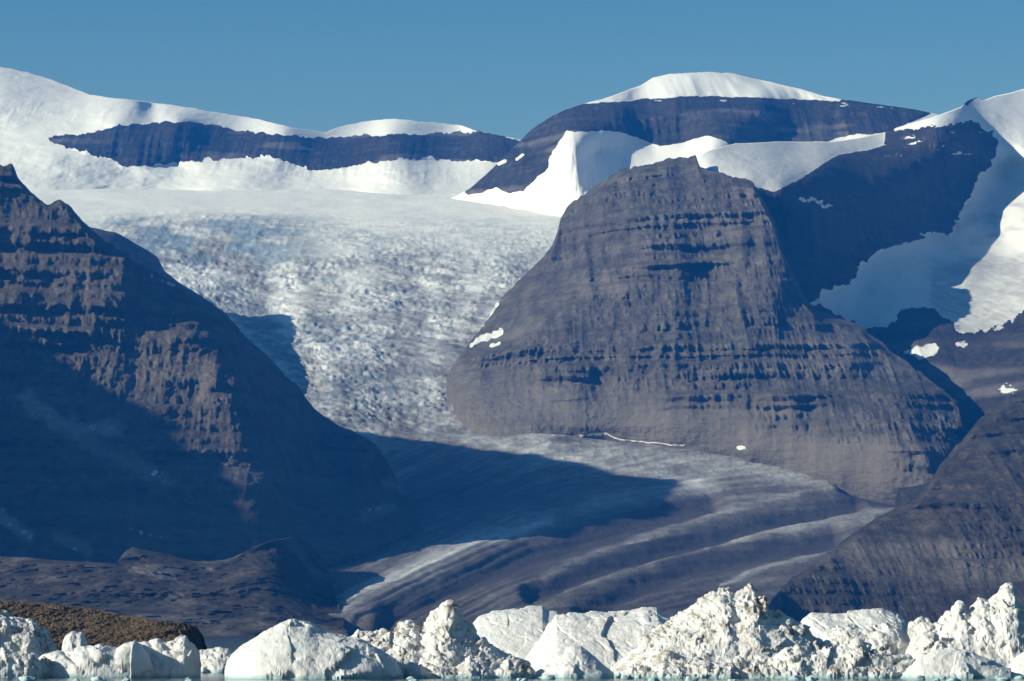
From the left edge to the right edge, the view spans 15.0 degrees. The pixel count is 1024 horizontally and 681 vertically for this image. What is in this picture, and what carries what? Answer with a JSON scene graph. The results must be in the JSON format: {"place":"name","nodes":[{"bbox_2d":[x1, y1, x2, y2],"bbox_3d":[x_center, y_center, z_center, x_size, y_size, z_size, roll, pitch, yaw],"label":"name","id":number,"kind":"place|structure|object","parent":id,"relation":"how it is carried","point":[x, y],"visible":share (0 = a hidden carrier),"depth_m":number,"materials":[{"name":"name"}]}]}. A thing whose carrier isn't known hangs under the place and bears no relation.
{"place":"outdoors","nodes":[
{"label":"outdoors","id":0,"kind":"place"},
{"bbox_2d":[0,600,206,650],"bbox_3d":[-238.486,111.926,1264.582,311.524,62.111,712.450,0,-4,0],"label":"headland","id":1,"kind":"structure","parent":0,"point":[94,626],"depth_m":1196.22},
{"bbox_2d":[90,227,229,318],"bbox_3d":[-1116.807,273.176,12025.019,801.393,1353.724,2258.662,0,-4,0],"label":"mountain","id":2,"kind":"structure","parent":0,"point":[141,255],"depth_m":12493.52,"materials":[{"name":"grey stone"}]},
{"bbox_2d":[0,538,347,636],"bbox_3d":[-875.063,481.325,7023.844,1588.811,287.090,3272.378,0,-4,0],"label":"hills","id":3,"kind":"structure","parent":0,"point":[256,590],"depth_m":6599.27,"materials":[{"name":"stone"}]},
{"bbox_2d":[0,163,415,567],"bbox_3d":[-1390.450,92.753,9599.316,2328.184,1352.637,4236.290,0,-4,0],"label":"mountain","id":4,"kind":"structure","parent":0,"point":[142,406],"depth_m":8861.19,"materials":[{"name":"grey stone"}]},
{"bbox_2d":[0,66,520,194],"bbox_3d":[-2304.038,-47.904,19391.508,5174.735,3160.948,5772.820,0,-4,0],"label":"mountain","id":5,"kind":"structure","parent":0,"point":[56,135],"depth_m":17618.66,"materials":[{"name":"white snow"}]},
{"bbox_2d":[31,189,897,635],"bbox_3d":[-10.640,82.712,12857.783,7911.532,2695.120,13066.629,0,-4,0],"label":"glacier","id":6,"kind":"object","parent":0,"point":[365,315],"visible":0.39,"depth_m":10596.15,"materials":[{"name":"white ice"}]},
{"bbox_2d":[0,636,1023,680],"bbox_3d":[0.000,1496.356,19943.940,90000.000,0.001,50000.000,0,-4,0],"label":"water","id":7,"kind":"structure","parent":0,"point":[233,644],"depth_m":685.92,"materials":[{"name":"teal liquid"}]},
{"bbox_2d":[0,647,50,677],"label":"iceberg","id":8,"kind":"object","parent":7,"relation":"on","point":[13,664],"visible":0.97,"depth_m":709.90,"materials":[{"name":"white ice"}]},
{"bbox_2d":[18,676,35,680],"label":"ice floe","id":9,"kind":"object","parent":7,"relation":"on","point":[27,678],"visible":1,"depth_m":660.91,"materials":[{"name":"white ice"}]},
{"bbox_2d":[0,610,57,657],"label":"iceberg","id":10,"kind":"object","parent":7,"relation":"on","point":[25,636],"visible":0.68,"depth_m":757.71,"materials":[{"name":"white ice"}]},
{"bbox_2d":[62,631,87,650],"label":"iceberg","id":11,"kind":"object","parent":7,"relation":"on","point":[72,640],"visible":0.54,"depth_m":744.09,"materials":[{"name":"white ice"}]},
{"bbox_2d":[39,641,154,677],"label":"iceberg","id":12,"kind":"object","parent":7,"relation":"on","point":[131,659],"visible":0.98,"depth_m":714.07,"materials":[{"name":"white ice"}]},
{"bbox_2d":[91,676,104,680],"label":"ice floe","id":13,"kind":"object","parent":7,"relation":"on","point":[97,678],"visible":1,"depth_m":658.39,"materials":[{"name":"white ice"}]},
{"bbox_2d":[138,634,201,676],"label":"iceberg","id":14,"kind":"object","parent":7,"relation":"on","point":[179,656],"visible":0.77,"depth_m":720.95,"materials":[{"name":"white ice"}]},
{"bbox_2d":[199,647,233,672],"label":"iceberg","id":15,"kind":"object","parent":7,"relation":"on","point":[214,660],"visible":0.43,"depth_m":793.21,"materials":[{"name":"white ice"}]},
{"bbox_2d":[224,619,403,678],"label":"iceberg","id":16,"kind":"object","parent":7,"relation":"on","point":[292,649],"visible":0.96,"depth_m":693.85,"materials":[{"name":"white ice"}]},
{"bbox_2d":[338,599,533,669],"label":"iceberg","id":17,"kind":"object","parent":7,"relation":"on","point":[447,634],"visible":0.59,"depth_m":717.27,"materials":[{"name":"white ice"}]},
{"bbox_2d":[402,655,535,677],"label":"iceberg","id":18,"kind":"object","parent":7,"relation":"on","point":[512,667],"visible":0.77,"depth_m":704.19,"materials":[{"name":"white ice"}]},
{"bbox_2d":[473,605,559,658],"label":"iceberg","id":19,"kind":"object","parent":7,"relation":"on","point":[515,632],"visible":0.33,"depth_m":811.93,"materials":[{"name":"white ice"}]},
{"bbox_2d":[541,674,555,678],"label":"ice floe","id":20,"kind":"object","parent":7,"relation":"on","point":[547,676],"visible":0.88,"depth_m":689.67,"materials":[{"name":"white ice"}]},
{"bbox_2d":[533,645,613,677],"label":"iceberg","id":21,"kind":"object","parent":7,"relation":"on","point":[576,661],"visible":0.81,"depth_m":706.00,"materials":[{"name":"white ice"}]},
{"bbox_2d":[524,607,669,671],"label":"iceberg","id":22,"kind":"object","parent":7,"relation":"on","point":[608,639],"visible":0.52,"depth_m":782.55,"materials":[{"name":"white ice"}]},
{"bbox_2d":[621,674,632,678],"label":"ice floe","id":23,"kind":"object","parent":7,"relation":"on","point":[623,676],"visible":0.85,"depth_m":692.35,"materials":[{"name":"white ice"}]},
{"bbox_2d":[648,677,659,680],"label":"ice floe","id":24,"kind":"object","parent":7,"relation":"on","point":[653,679],"visible":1,"depth_m":647.46,"materials":[{"name":"white ice"}]},
{"bbox_2d":[685,676,698,680],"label":"ice floe","id":25,"kind":"object","parent":7,"relation":"on","point":[688,678],"visible":1,"depth_m":650.05,"materials":[{"name":"white ice"}]},
{"bbox_2d":[611,583,836,675],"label":"iceberg","id":26,"kind":"object","parent":7,"relation":"on","point":[723,624],"visible":0.61,"depth_m":735.28,"materials":[{"name":"white ice"}]},
{"bbox_2d":[616,642,915,677],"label":"iceberg","id":27,"kind":"object","parent":7,"relation":"on","point":[853,660],"visible":0.91,"depth_m":705.38,"materials":[{"name":"white ice"}]},
{"bbox_2d":[788,674,800,679],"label":"ice floe","id":28,"kind":"object","parent":7,"relation":"on","point":[794,677],"visible":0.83,"depth_m":679.77,"materials":[{"name":"white ice"}]},
{"bbox_2d":[806,677,816,680],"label":"ice floe","id":29,"kind":"object","parent":7,"relation":"on","point":[810,679],"visible":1,"depth_m":662.55,"materials":[{"name":"white ice"}]},
{"bbox_2d":[805,675,818,679],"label":"ice floe","id":30,"kind":"object","parent":7,"relation":"on","point":[815,677],"visible":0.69,"depth_m":685.79,"materials":[{"name":"white ice"}]},
{"bbox_2d":[801,608,907,638],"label":"iceberg","id":31,"kind":"object","parent":7,"relation":"on","point":[820,624],"visible":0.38,"depth_m":855.22,"materials":[{"name":"white ice"}]},
{"bbox_2d":[821,622,909,654],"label":"iceberg","id":32,"kind":"object","parent":7,"relation":"on","point":[892,637],"visible":0.44,"depth_m":767.46,"materials":[{"name":"white ice"}]},
{"bbox_2d":[914,675,924,679],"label":"ice floe","id":33,"kind":"object","parent":7,"relation":"on","point":[918,677],"visible":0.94,"depth_m":678.25,"materials":[{"name":"white ice"}]},
{"bbox_2d":[899,646,1023,678],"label":"iceberg","id":34,"kind":"object","parent":7,"relation":"on","point":[950,662],"visible":0.89,"depth_m":701.62,"materials":[{"name":"white ice"}]},
{"bbox_2d":[905,582,1023,666],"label":"iceberg","id":35,"kind":"object","parent":7,"relation":"on","point":[992,627],"visible":0.78,"depth_m":756.21,"materials":[{"name":"white ice"}]},
{"bbox_2d":[996,677,1010,680],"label":"ice floe","id":36,"kind":"object","parent":7,"relation":"on","point":[1004,679],"visible":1,"depth_m":661.06,"materials":[{"name":"white ice"}]},
{"bbox_2d":[1007,652,1023,674],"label":"iceberg","id":37,"kind":"object","parent":7,"relation":"on","point":[1016,665],"visible":0.55,"depth_m":716.65,"materials":[{"name":"white ice"}]},
{"bbox_2d":[0,0,1023,138],"label":"sky","id":38,"kind":"structure","parent":0,"point":[498,67],"materials":[{"name":"blue"}]},
{"bbox_2d":[451,72,939,216],"bbox_3d":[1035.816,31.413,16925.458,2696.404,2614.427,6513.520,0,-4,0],"label":"mountain","id":39,"kind":"structure","parent":0,"point":[557,164],"depth_m":16213.57,"materials":[{"name":"white snow"}]},
{"bbox_2d":[446,155,965,504],"bbox_3d":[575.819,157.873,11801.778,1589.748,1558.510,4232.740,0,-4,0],"label":"mountain","id":40,"kind":"structure","parent":0,"point":[666,303],"depth_m":10862.87,"materials":[{"name":"grey stone"}]},
{"bbox_2d":[697,89,1023,505],"bbox_3d":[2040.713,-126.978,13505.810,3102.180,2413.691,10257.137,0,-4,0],"label":"mountain","id":41,"kind":"structure","parent":0,"point":[905,242],"depth_m":12484.15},
{"bbox_2d":[780,390,1023,623],"bbox_3d":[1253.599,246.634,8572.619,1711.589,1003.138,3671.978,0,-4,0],"label":"mountain","id":42,"kind":"structure","parent":0,"point":[944,540],"depth_m":7738.47,"materials":[{"name":"grey stone"}]}
]}

